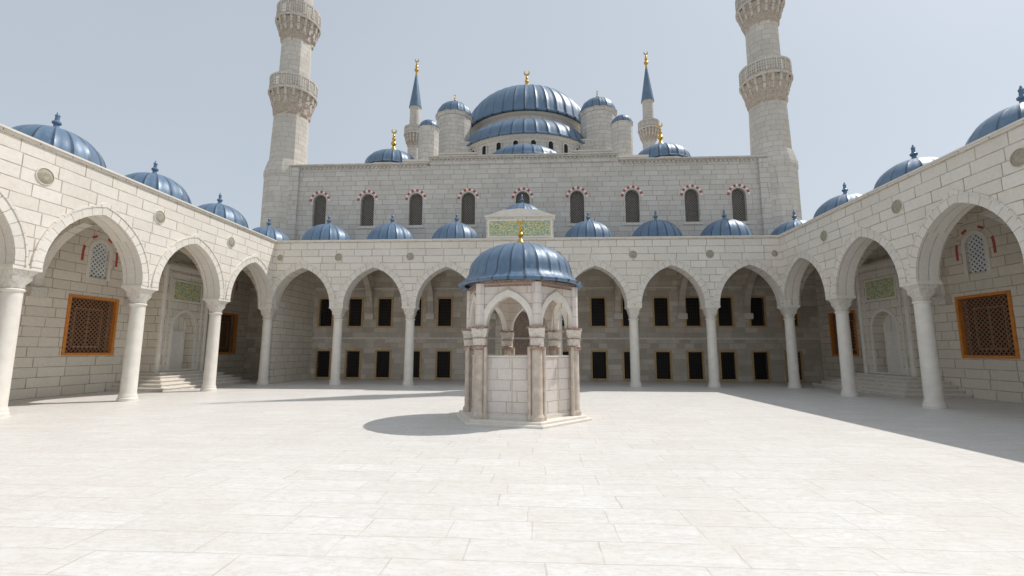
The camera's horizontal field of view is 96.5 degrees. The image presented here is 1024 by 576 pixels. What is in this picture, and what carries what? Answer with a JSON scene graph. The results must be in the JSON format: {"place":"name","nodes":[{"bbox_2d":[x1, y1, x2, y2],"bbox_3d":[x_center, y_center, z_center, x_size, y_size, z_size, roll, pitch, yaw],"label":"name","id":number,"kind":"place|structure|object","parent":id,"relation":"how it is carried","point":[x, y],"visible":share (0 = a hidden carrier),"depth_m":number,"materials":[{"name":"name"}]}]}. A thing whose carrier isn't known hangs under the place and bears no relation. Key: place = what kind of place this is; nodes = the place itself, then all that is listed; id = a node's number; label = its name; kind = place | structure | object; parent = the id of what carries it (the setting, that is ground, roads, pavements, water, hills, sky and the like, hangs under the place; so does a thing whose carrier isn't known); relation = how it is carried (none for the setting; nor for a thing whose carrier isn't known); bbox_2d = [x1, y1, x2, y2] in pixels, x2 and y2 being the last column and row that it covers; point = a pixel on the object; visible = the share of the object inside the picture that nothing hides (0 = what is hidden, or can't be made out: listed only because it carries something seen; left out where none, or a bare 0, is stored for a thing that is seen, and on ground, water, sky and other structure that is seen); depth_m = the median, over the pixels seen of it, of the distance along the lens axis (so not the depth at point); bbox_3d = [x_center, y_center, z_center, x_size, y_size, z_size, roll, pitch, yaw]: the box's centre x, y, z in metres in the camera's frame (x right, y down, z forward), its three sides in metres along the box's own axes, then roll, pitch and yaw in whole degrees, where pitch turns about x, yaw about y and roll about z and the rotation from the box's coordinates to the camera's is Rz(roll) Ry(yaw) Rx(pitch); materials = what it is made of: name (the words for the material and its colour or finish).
{"place":"outdoors","nodes":[
{"label":"outdoors","id":0,"kind":"place"},
{"bbox_2d":[0,378,1023,575],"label":"courtyard pavement","id":1,"kind":"structure","parent":0,"point":[356,477],"depth_m":6.89,"materials":[{"name":"stone"}]},
{"bbox_2d":[0,112,289,417],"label":"arcade","id":2,"kind":"object","parent":1,"relation":"on","point":[128,287],"visible":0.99,"depth_m":20.10,"materials":[{"name":"stone"}]},
{"bbox_2d":[61,235,237,355],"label":"windows","id":3,"kind":"structure","parent":2,"relation":"in","point":[86,321],"depth_m":21.81,"materials":[{"name":"orange wood"}]},
{"bbox_2d":[454,219,591,428],"bbox_3d":[0.261,0.848,14.224,4.185,6.178,4.069,0,-8,3],"label":"ablution fountain","id":4,"kind":"object","parent":1,"relation":"on","point":[536,387],"visible":1,"depth_m":12.92,"materials":[{"name":"stone"}]},
{"bbox_2d":[243,194,823,387],"bbox_3d":[0.662,-0.146,29.506,40.700,12.302,6.190,0,-8,3],"label":"arcade","id":5,"kind":"object","parent":1,"relation":"on","point":[661,300],"visible":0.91,"depth_m":30.65,"materials":[{"name":"stone"}]},
{"bbox_2d":[260,0,320,232],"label":"minaret","id":6,"kind":"object","parent":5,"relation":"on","point":[292,95],"visible":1,"depth_m":35.05,"materials":[{"name":"stone"}]},
{"bbox_2d":[246,286,820,381],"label":"gallery windows","id":7,"kind":"structure","parent":5,"relation":"in","point":[660,304],"depth_m":31.54,"materials":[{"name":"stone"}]},
{"bbox_2d":[735,0,801,228],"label":"minaret","id":8,"kind":"object","parent":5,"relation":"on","point":[764,87],"visible":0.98,"depth_m":32.92,"materials":[{"name":"stone"}]},
{"bbox_2d":[770,86,1023,408],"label":"arcade","id":9,"kind":"object","parent":1,"relation":"on","point":[915,263],"visible":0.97,"depth_m":19.63,"materials":[{"name":"stone"}]},
{"bbox_2d":[828,225,1020,358],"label":"windows","id":10,"kind":"structure","parent":9,"relation":"in","point":[993,333],"depth_m":19.65,"materials":[{"name":"orange wood"}]},
{"bbox_2d":[0,0,1023,229],"label":"sky","id":11,"kind":"structure","parent":0,"point":[182,86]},
{"label":"ground","id":12,"kind":"structure","parent":0,"visible":0},
{"bbox_2d":[404,59,421,158],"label":"minaret","id":13,"kind":"object","parent":12,"relation":"on","point":[411,133],"visible":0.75,"depth_m":58.61,"materials":[{"name":"stone"}]},
{"bbox_2d":[285,71,773,239],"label":"mosque","id":14,"kind":"structure","parent":12,"relation":"on","point":[567,161],"depth_m":33.42,"materials":[{"name":"stone"}]},
{"bbox_2d":[309,184,750,228],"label":"facade windows","id":15,"kind":"structure","parent":14,"relation":"in","point":[577,203],"depth_m":33.03,"materials":[{"name":"glass"}]},
{"bbox_2d":[638,52,659,148],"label":"minaret","id":16,"kind":"object","parent":12,"relation":"on","point":[648,129],"visible":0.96,"depth_m":57.03,"materials":[{"name":"stone"}]}
]}

